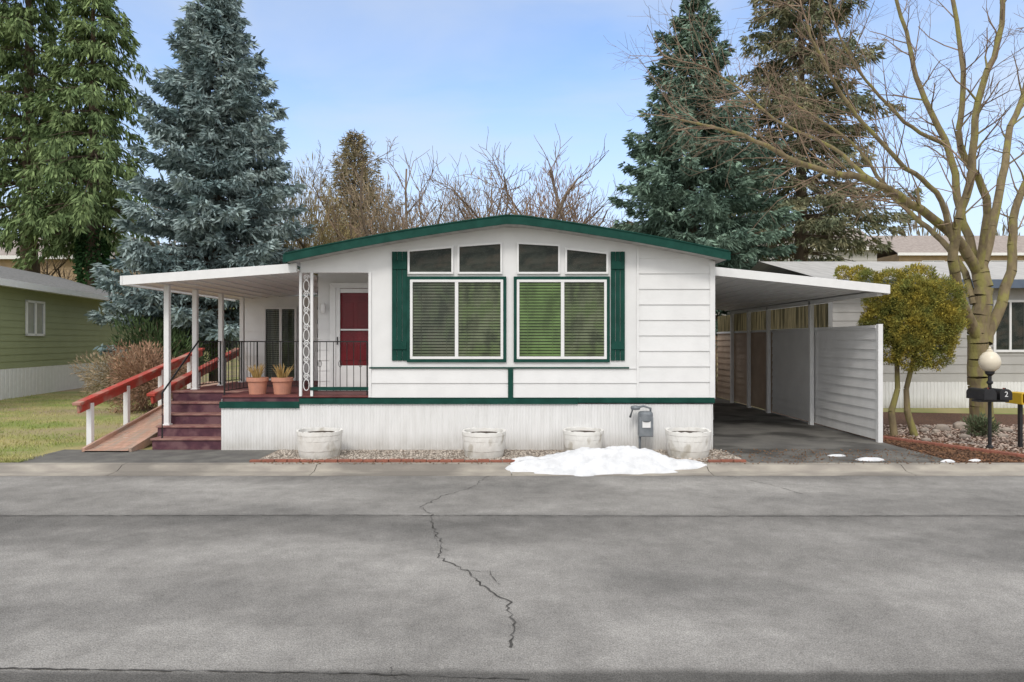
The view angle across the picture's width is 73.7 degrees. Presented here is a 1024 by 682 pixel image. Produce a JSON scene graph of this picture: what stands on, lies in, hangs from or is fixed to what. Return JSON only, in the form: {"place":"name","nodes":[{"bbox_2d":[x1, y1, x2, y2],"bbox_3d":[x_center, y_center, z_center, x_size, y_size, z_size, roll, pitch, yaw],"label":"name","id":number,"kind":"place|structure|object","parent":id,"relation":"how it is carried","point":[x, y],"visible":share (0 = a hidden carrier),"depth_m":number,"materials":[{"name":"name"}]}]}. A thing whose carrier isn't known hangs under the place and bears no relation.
{"place":"outdoors","nodes":[
{"label":"outdoors","id":0,"kind":"place"},
{"bbox_2d":[11,240,74,280],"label":"bare tree","id":1,"kind":"object","parent":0,"point":[55,269],"visible":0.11,"depth_m":40.73,"materials":[{"name":"brown plant"}]},
{"bbox_2d":[0,393,157,462],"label":"lawn grass","id":2,"kind":"structure","parent":0,"point":[16,459],"depth_m":15.02,"materials":[{"name":"green plant"}]},
{"bbox_2d":[0,475,1023,681],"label":"road","id":3,"kind":"structure","parent":0,"point":[669,579],"depth_m":5.75,"materials":[{"name":"grey asphalt"}]},
{"bbox_2d":[0,667,528,678],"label":"road crack","id":4,"kind":"object","parent":3,"relation":"on","point":[236,671],"visible":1,"depth_m":4.12,"materials":[{"name":"black asphalt"}]},
{"bbox_2d":[430,514,515,646],"bbox_3d":[-0.478,1.996,6.150,0.313,0.001,3.529,0,0,-19],"label":"road crack","id":5,"kind":"object","parent":3,"relation":"on","point":[510,640],"visible":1,"depth_m":5.48,"materials":[{"name":"black asphalt"}]},
{"bbox_2d":[0,514,1023,516],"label":"road crack","id":6,"kind":"object","parent":3,"relation":"on","point":[477,515],"visible":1,"depth_m":7.81,"materials":[{"name":"black asphalt"}]},
{"bbox_2d":[0,308,1023,474],"bbox_3d":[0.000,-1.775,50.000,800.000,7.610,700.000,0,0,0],"label":"ground","id":7,"kind":"structure","parent":0,"point":[76,445],"depth_m":17.36,"materials":[{"name":"green plant"}]},
{"bbox_2d":[0,0,131,272],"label":"spruce tree","id":8,"kind":"object","parent":7,"relation":"on","point":[17,27],"visible":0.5,"depth_m":37.14,"materials":[{"name":"green plant"}]},
{"bbox_2d":[0,266,133,399],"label":"neighbour home","id":9,"kind":"object","parent":7,"relation":"on","point":[49,331],"visible":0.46,"depth_m":25.23,"materials":[{"name":"green"}]},
{"bbox_2d":[25,300,44,335],"bbox_3d":[-16.982,-0.805,24.322,0.055,1.250,1.300,0,0,-10],"label":"window","id":10,"kind":"structure","parent":9,"relation":"in","point":[34,310],"depth_m":24.27,"materials":[{"name":"white glass"}]},
{"bbox_2d":[0,238,154,342],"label":"background house","id":11,"kind":"structure","parent":7,"relation":"on","point":[5,259],"depth_m":45.99,"materials":[{"name":"beige paint"}]},
{"bbox_2d":[0,0,158,288],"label":"spruce tree","id":12,"kind":"object","parent":7,"relation":"on","point":[96,167],"visible":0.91,"depth_m":35.95,"materials":[{"name":"green plant"}]},
{"bbox_2d":[71,227,113,288],"bbox_3d":[-22.700,-2.143,37.005,2.019,8.023,2.075,0,0,0],"label":"ivy","id":13,"kind":"object","parent":12,"relation":"attached to","point":[81,255],"visible":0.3,"depth_m":36.45,"materials":[{"name":"green plant"}]},
{"bbox_2d":[68,346,152,401],"bbox_3d":[-12.561,1.076,22.150,3.240,1.960,3.039,0,0,45],"label":"shrub","id":14,"kind":"object","parent":7,"relation":"on","point":[103,377],"visible":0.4,"depth_m":21.50,"materials":[{"name":"brown plant"}]},
{"bbox_2d":[11,449,276,462],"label":"walkway","id":15,"kind":"structure","parent":7,"relation":"on","point":[168,456],"depth_m":11.32,"materials":[{"name":"concrete"}]},
{"bbox_2d":[103,339,202,413],"bbox_3d":[-9.728,0.982,18.767,2.490,2.128,2.411,0,0,32],"label":"shrub","id":16,"kind":"object","parent":7,"relation":"on","point":[150,359],"visible":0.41,"depth_m":18.29,"materials":[{"name":"brown plant"}]},
{"bbox_2d":[72,348,239,451],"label":"access ramp","id":17,"kind":"structure","parent":7,"relation":"on","point":[150,421],"depth_m":13.07,"materials":[{"name":"red wood"}]},
{"bbox_2d":[106,312,217,395],"bbox_3d":[-12.127,0.486,24.169,3.897,3.346,3.912,0,0,41],"label":"shrub","id":18,"kind":"object","parent":7,"relation":"on","point":[143,334],"visible":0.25,"depth_m":23.45,"materials":[{"name":"plant"}]},
{"bbox_2d":[84,0,316,384],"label":"spruce tree","id":19,"kind":"object","parent":7,"relation":"on","point":[200,129],"visible":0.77,"depth_m":24.68,"materials":[{"name":"green plant"}]},
{"bbox_2d":[176,136,397,294],"bbox_3d":[-9.327,-3.217,29.591,10.213,10.317,9.861,0,0,0],"label":"bare tree","id":20,"kind":"object","parent":7,"relation":"on","point":[361,211],"visible":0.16,"depth_m":28.23,"materials":[{"name":"brown plant"}]},
{"bbox_2d":[173,152,410,295],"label":"bare trees","id":21,"kind":"object","parent":7,"relation":"on","point":[322,234],"visible":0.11,"depth_m":29.51,"materials":[{"name":"brown plant"}]},
{"bbox_2d":[299,129,403,246],"bbox_3d":[-8.190,-4.615,36.046,6.651,13.070,7.150,0,0,0],"label":"cypress tree","id":22,"kind":"object","parent":7,"relation":"on","point":[351,147],"visible":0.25,"depth_m":35.58,"materials":[{"name":"brown plant"}]},
{"bbox_2d":[329,163,478,239],"bbox_3d":[-6.248,-3.110,33.034,12.098,10.794,10.560,0,0,0],"label":"bare tree","id":23,"kind":"object","parent":7,"relation":"on","point":[397,226],"visible":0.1,"depth_m":32.37,"materials":[{"name":"brown plant"}]},
{"bbox_2d":[120,214,730,449],"bbox_3d":[-1.545,-0.114,20.435,10.510,4.069,17.730,0,0,0],"label":"mobile home","id":24,"kind":"object","parent":7,"relation":"on","point":[526,332],"visible":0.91,"depth_m":11.99,"materials":[{"name":"white paint"}]},
{"bbox_2d":[246,363,268,394],"bbox_3d":[-4.604,0.680,12.342,0.384,0.556,0.400,0,0,0],"label":"flower pot","id":25,"kind":"object","parent":24,"relation":"on","point":[257,383],"visible":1,"depth_m":12.24,"materials":[{"name":"ceramic"}]},
{"bbox_2d":[264,307,296,379],"bbox_3d":[-5.581,0.065,16.444,0.793,1.770,0.048,0,0,0],"label":"window","id":26,"kind":"structure","parent":24,"relation":"in","point":[280,323],"depth_m":16.45,"materials":[{"name":"glass"}]},
{"bbox_2d":[271,364,293,394],"bbox_3d":[-4.155,0.679,12.350,0.381,0.557,0.381,0,0,23],"label":"flower pot","id":27,"kind":"object","parent":24,"relation":"on","point":[282,384],"visible":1,"depth_m":12.24,"materials":[{"name":"ceramic"}]},
{"bbox_2d":[330,283,367,390],"bbox_3d":[-3.035,-0.070,13.022,0.871,2.080,0.106,0,0,0],"label":"door","id":28,"kind":"structure","parent":24,"relation":"in","point":[348,301],"depth_m":13.05,"materials":[{"name":"red paint"}]},
{"bbox_2d":[408,246,453,273],"bbox_3d":[-1.428,-1.421,11.974,0.802,0.492,0.048,0,0,0],"label":"window","id":29,"kind":"structure","parent":24,"relation":"in","point":[436,260],"depth_m":12.00,"materials":[{"name":"grey glass"}]},
{"bbox_2d":[407,276,505,361],"bbox_3d":[-0.971,-0.380,11.974,1.742,1.503,0.049,0,0,0],"label":"window","id":30,"kind":"structure","parent":24,"relation":"in","point":[450,318],"depth_m":11.98,"materials":[{"name":"clear glass"}]},
{"bbox_2d":[457,242,501,273],"bbox_3d":[-0.563,-1.456,11.974,0.788,0.563,0.048,0,0,0],"label":"window","id":31,"kind":"structure","parent":24,"relation":"in","point":[480,258],"depth_m":12.00,"materials":[{"name":"grey glass"}]},
{"bbox_2d":[517,242,559,273],"bbox_3d":[0.464,-1.456,11.974,0.760,0.563,0.048,0,0,0],"label":"window","id":32,"kind":"structure","parent":24,"relation":"in","point":[532,258],"depth_m":12.00,"materials":[{"name":"grey glass"}]},
{"bbox_2d":[514,276,609,361],"bbox_3d":[0.872,-0.380,11.974,1.686,1.503,0.049,0,0,0],"label":"window","id":33,"kind":"structure","parent":24,"relation":"in","point":[557,318],"depth_m":11.98,"materials":[{"name":"clear glass"}]},
{"bbox_2d":[565,247,607,273],"bbox_3d":[1.308,-1.407,11.974,0.760,0.464,0.048,0,0,0],"label":"window","id":34,"kind":"structure","parent":24,"relation":"in","point":[577,261],"depth_m":12.00,"materials":[{"name":"grey glass"}]},
{"bbox_2d":[389,149,476,230],"bbox_3d":[-2.482,-3.930,33.490,8.320,11.766,9.052,0,0,0],"label":"bare tree","id":35,"kind":"object","parent":7,"relation":"on","point":[419,206],"visible":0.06,"depth_m":34.30,"materials":[{"name":"brown plant"}]},
{"bbox_2d":[298,131,621,244],"bbox_3d":[-2.389,-3.861,31.907,9.646,11.741,18.573,0,0,42],"label":"bare tree","id":36,"kind":"object","parent":7,"relation":"on","point":[474,215],"visible":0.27,"depth_m":31.25,"materials":[{"name":"brown plant"}]},
{"bbox_2d":[403,164,527,226],"bbox_3d":[-1.973,-3.651,37.187,12.487,12.094,13.274,0,0,0],"label":"shrub","id":37,"kind":"object","parent":7,"relation":"on","point":[451,206],"visible":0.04,"depth_m":36.49,"materials":[{"name":"brown plant"}]},
{"bbox_2d":[251,449,749,462],"bbox_3d":[-0.175,1.911,11.390,7.850,0.001,1.420,0,0,0],"label":"gravel bed","id":38,"kind":"object","parent":7,"relation":"on","point":[403,451],"visible":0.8,"depth_m":11.10,"materials":[{"name":"beige gravel"}]},
{"bbox_2d":[296,427,342,458],"bbox_3d":[-3.200,1.693,11.349,0.747,0.458,0.747,0,0,0],"label":"planter","id":39,"kind":"object","parent":38,"relation":"on","point":[318,443],"visible":1,"depth_m":11.06,"materials":[{"name":"concrete"}]},
{"bbox_2d":[249,459,514,461],"bbox_3d":[-1.950,1.895,10.802,4.390,0.050,0.109,0,0,0],"label":"brick edging","id":40,"kind":"object","parent":38,"relation":"on","point":[369,460],"visible":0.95,"depth_m":10.77,"materials":[{"name":"red brick"}]},
{"bbox_2d":[462,427,505,458],"bbox_3d":[-0.466,1.698,11.351,0.732,0.449,0.732,0,0,44],"label":"planter","id":41,"kind":"object","parent":38,"relation":"on","point":[484,443],"visible":0.99,"depth_m":11.07,"materials":[{"name":"concrete"}]},
{"bbox_2d":[563,427,603,450],"bbox_3d":[1.212,1.709,11.621,0.695,0.426,0.695,0,0,-37],"label":"planter","id":42,"kind":"object","parent":38,"relation":"on","point":[576,437],"visible":0.84,"depth_m":11.36,"materials":[{"name":"concrete"}]},
{"bbox_2d":[254,449,990,463],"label":"leaf litter","id":43,"kind":"object","parent":38,"relation":"on","point":[773,458],"visible":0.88,"depth_m":11.14,"materials":[{"name":"brown plant"}]},
{"bbox_2d":[629,405,652,448],"bbox_3d":[2.223,1.511,11.750,0.408,0.818,0.260,0,0,0],"label":"gas meter","id":44,"kind":"object","parent":38,"relation":"on","point":[645,423],"visible":0.98,"depth_m":11.66,"materials":[{"name":"grey metal"}]},
{"bbox_2d":[665,427,711,458],"bbox_3d":[2.927,1.693,11.351,0.747,0.458,0.747,0,0,23],"label":"planter","id":45,"kind":"object","parent":38,"relation":"on","point":[690,442],"visible":1,"depth_m":11.07,"materials":[{"name":"concrete"}]},
{"bbox_2d":[708,459,745,461],"bbox_3d":[3.400,1.898,10.807,0.590,0.044,0.096,0,0,0],"label":"brick edging","id":46,"kind":"object","parent":38,"relation":"on","point":[733,460],"visible":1,"depth_m":10.77,"materials":[{"name":"red brick"}]},
{"bbox_2d":[0,463,1023,475],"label":"curb","id":47,"kind":"structure","parent":7,"relation":"on","point":[476,469],"depth_m":10.42,"materials":[{"name":"concrete"}]},
{"bbox_2d":[505,445,706,475],"bbox_3d":[1.460,1.818,10.595,3.158,0.387,1.032,0,0,0],"label":"snow pile","id":48,"kind":"object","parent":47,"relation":"on","point":[588,461],"visible":1,"depth_m":10.40,"materials":[{"name":"white snow"}]},
{"bbox_2d":[418,125,608,226],"bbox_3d":[0.635,-3.382,30.508,9.442,10.839,10.136,0,0,0],"label":"bare tree","id":49,"kind":"object","parent":7,"relation":"on","point":[559,207],"visible":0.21,"depth_m":28.64,"materials":[{"name":"brown plant"}]},
{"bbox_2d":[462,167,632,227],"bbox_3d":[2.921,-2.961,32.938,11.660,10.371,8.566,0,0,-13],"label":"bare tree","id":50,"kind":"object","parent":7,"relation":"on","point":[595,222],"visible":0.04,"depth_m":32.63,"materials":[{"name":"brown plant"}]},
{"bbox_2d":[115,215,1019,264],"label":"distant woodland","id":51,"kind":"object","parent":7,"relation":"on","point":[914,223],"depth_m":74.57,"materials":[{"name":"plant"}]},
{"bbox_2d":[508,155,630,226],"bbox_3d":[3.067,-4.054,38.157,12.184,12.810,11.980,0,0,0],"label":"shrub","id":52,"kind":"object","parent":7,"relation":"on","point":[544,192],"visible":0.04,"depth_m":36.45,"materials":[{"name":"brown plant"}]},
{"bbox_2d":[608,0,803,352],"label":"spruce tree","id":53,"kind":"object","parent":7,"relation":"on","point":[669,192],"visible":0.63,"depth_m":26.73,"materials":[{"name":"green plant"}]},
{"bbox_2d":[702,228,877,314],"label":"background house","id":54,"kind":"structure","parent":7,"relation":"on","point":[871,257],"depth_m":57.99,"materials":[{"name":"grey"}]},
{"bbox_2d":[718,0,924,260],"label":"spruce tree","id":55,"kind":"object","parent":7,"relation":"on","point":[830,223],"visible":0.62,"depth_m":32.85,"materials":[{"name":"green plant"}]},
{"bbox_2d":[738,261,1023,407],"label":"neighbour home","id":56,"kind":"object","parent":7,"relation":"on","point":[947,387],"visible":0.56,"depth_m":19.59,"materials":[{"name":"grey"}]},
{"bbox_2d":[993,300,1023,351],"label":"window","id":57,"kind":"structure","parent":56,"relation":"in","point":[1009,335],"depth_m":19.58,"materials":[{"name":"grey glass"}]},
{"bbox_2d":[771,411,1023,462],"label":"mulch bed","id":58,"kind":"object","parent":7,"relation":"on","point":[931,419],"visible":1,"depth_m":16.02,"materials":[{"name":"brown wood"}]},
{"bbox_2d":[604,0,1023,421],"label":"bare tree","id":59,"kind":"object","parent":58,"relation":"on","point":[985,320],"visible":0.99,"depth_m":14.63,"materials":[{"name":"brown plant"}]},
{"bbox_2d":[833,262,971,435],"bbox_3d":[8.017,0.150,13.830,2.307,3.582,1.980,0,0,0],"label":"clipped cedar tree","id":60,"kind":"object","parent":58,"relation":"on","point":[923,316],"visible":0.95,"depth_m":13.46,"materials":[{"name":"green plant"}]},
{"bbox_2d":[920,428,929,431],"bbox_3d":[8.703,1.893,14.397,0.199,0.130,0.149,0,0,19],"label":"rock","id":61,"kind":"object","parent":58,"relation":"on","point":[924,429],"visible":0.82,"depth_m":14.35,"materials":[{"name":"beige stone"}]},
{"bbox_2d":[921,438,931,441],"bbox_3d":[7.892,1.898,13.003,0.167,0.120,0.141,0,0,27],"label":"rock","id":62,"kind":"object","parent":58,"relation":"on","point":[926,439],"visible":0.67,"depth_m":12.96,"materials":[{"name":"grey stone"}]},
{"bbox_2d":[934,424,950,430],"bbox_3d":[9.210,1.872,14.611,0.301,0.180,0.236,0,0,17],"label":"rock","id":63,"kind":"object","parent":58,"relation":"on","point":[941,427],"visible":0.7,"depth_m":14.54,"materials":[{"name":"beige stone"}]},
{"bbox_2d":[883,424,1023,452],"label":"gravel","id":64,"kind":"structure","parent":58,"relation":"on","point":[983,445],"depth_m":13.43,"materials":[{"name":"grey gravel"}]},
{"bbox_2d":[883,436,1023,457],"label":"brick edging","id":65,"kind":"object","parent":58,"relation":"on","point":[959,447],"visible":0.79,"depth_m":12.09,"materials":[{"name":"red brick"}]},
{"bbox_2d":[953,421,968,428],"bbox_3d":[9.802,1.872,14.906,0.294,0.226,0.208,0,0,21],"label":"rock","id":66,"kind":"object","parent":58,"relation":"on","point":[958,425],"visible":0.52,"depth_m":14.85,"materials":[{"name":"beige stone"}]},
{"bbox_2d":[959,434,970,438],"bbox_3d":[8.891,1.893,13.400,0.222,0.152,0.167,0,0,21],"label":"rock","id":67,"kind":"object","parent":58,"relation":"on","point":[965,436],"visible":0.8,"depth_m":13.35,"materials":[{"name":"beige stone"}]},
{"bbox_2d":[960,411,1002,437],"bbox_3d":[9.446,1.681,13.751,0.715,0.557,0.729,0,0,34],"label":"shrub","id":68,"kind":"object","parent":58,"relation":"on","point":[978,425],"visible":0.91,"depth_m":13.63,"materials":[{"name":"green plant"}]},
{"bbox_2d":[971,346,1008,448],"bbox_3d":[8.374,1.008,12.060,0.530,1.825,0.420,0,0,0],"label":"yard lamp","id":69,"kind":"object","parent":58,"relation":"on","point":[989,361],"visible":0.98,"depth_m":12.04,"materials":[{"name":"black paint"}]},
{"bbox_2d":[966,387,996,399],"bbox_3d":[8.232,0.920,11.979,0.221,0.200,0.482,0,0,0],"label":"mailbox","id":70,"kind":"object","parent":69,"relation":"attached to","point":[981,393],"visible":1,"depth_m":11.84,"materials":[{"name":"black paint"}]},
{"bbox_2d":[984,389,996,399],"bbox_3d":[8.229,0.919,11.748,0.214,0.191,0.020,0,0,0],"label":"door","id":71,"kind":"structure","parent":70,"relation":"in","point":[989,394],"depth_m":11.74,"materials":[{"name":"black paint"}]},
{"bbox_2d":[983,387,1011,399],"bbox_3d":[8.502,0.920,11.976,0.221,0.200,0.487,0,0,0],"label":"mailbox","id":72,"kind":"object","parent":69,"relation":"attached to","point":[1004,394],"visible":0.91,"depth_m":11.74,"materials":[{"name":"black paint"}]},
{"bbox_2d":[999,389,1011,399],"bbox_3d":[8.499,0.919,11.748,0.214,0.191,0.020,0,0,0],"label":"door","id":73,"kind":"structure","parent":72,"relation":"in","point":[1002,394],"depth_m":11.74,"materials":[{"name":"black paint"}]},
{"bbox_2d":[997,433,1008,437],"bbox_3d":[9.687,1.890,13.474,0.184,0.130,0.133,0,0,14],"label":"rock","id":74,"kind":"object","parent":58,"relation":"on","point":[1000,435],"visible":0.8,"depth_m":13.43,"materials":[{"name":"beige stone"}]},
{"bbox_2d":[998,427,1013,431],"bbox_3d":[10.406,1.882,14.395,0.233,0.144,0.284,0,0,-36],"label":"rock","id":75,"kind":"object","parent":58,"relation":"on","point":[1006,429],"visible":0.79,"depth_m":14.32,"materials":[{"name":"beige stone"}]},
{"bbox_2d":[1005,392,1023,447],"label":"newspaper box","id":76,"kind":"object","parent":58,"relation":"on","point":[1018,398],"visible":0.71,"depth_m":12.17,"materials":[{"name":"yellow plastic"}]},
{"bbox_2d":[871,236,1023,260],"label":"background house","id":77,"kind":"structure","parent":7,"relation":"on","point":[919,248],"depth_m":60.83,"materials":[{"name":"beige paint"}]},
{"bbox_2d":[0,0,1023,244],"label":"sky","id":78,"kind":"structure","parent":0,"point":[444,75],"materials":[{"name":"blue"}]},
{"bbox_2d":[713,397,955,462],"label":"driveway","id":79,"kind":"structure","parent":0,"point":[743,427],"depth_m":13.13,"materials":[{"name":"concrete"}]},
{"bbox_2d":[715,267,889,442],"bbox_3d":[5.286,0.270,17.820,3.429,3.300,10.560,0,0,0],"label":"carport","id":80,"kind":"object","parent":79,"relation":"on","point":[810,371],"visible":0.88,"depth_m":15.55,"materials":[{"name":"metal"}]},
{"bbox_2d":[827,454,844,456],"bbox_3d":[5.394,1.906,11.350,0.323,0.048,0.107,0,0,0],"label":"snow pile","id":81,"kind":"object","parent":79,"relation":"on","point":[837,455],"visible":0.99,"depth_m":11.32,"materials":[{"name":"white snow"}]},
{"bbox_2d":[855,457,885,460],"bbox_3d":[5.761,1.897,10.943,0.493,0.067,0.185,0,0,0],"label":"snow pile","id":82,"kind":"object","parent":79,"relation":"on","point":[869,459],"visible":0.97,"depth_m":10.90,"materials":[{"name":"white snow"}]},
{"bbox_2d":[940,459,954,462],"bbox_3d":[6.891,1.900,10.799,0.253,0.060,0.110,0,0,0],"label":"snow pile","id":83,"kind":"object","parent":79,"relation":"on","point":[949,460],"visible":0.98,"depth_m":10.77,"materials":[{"name":"white snow"}]}
]}

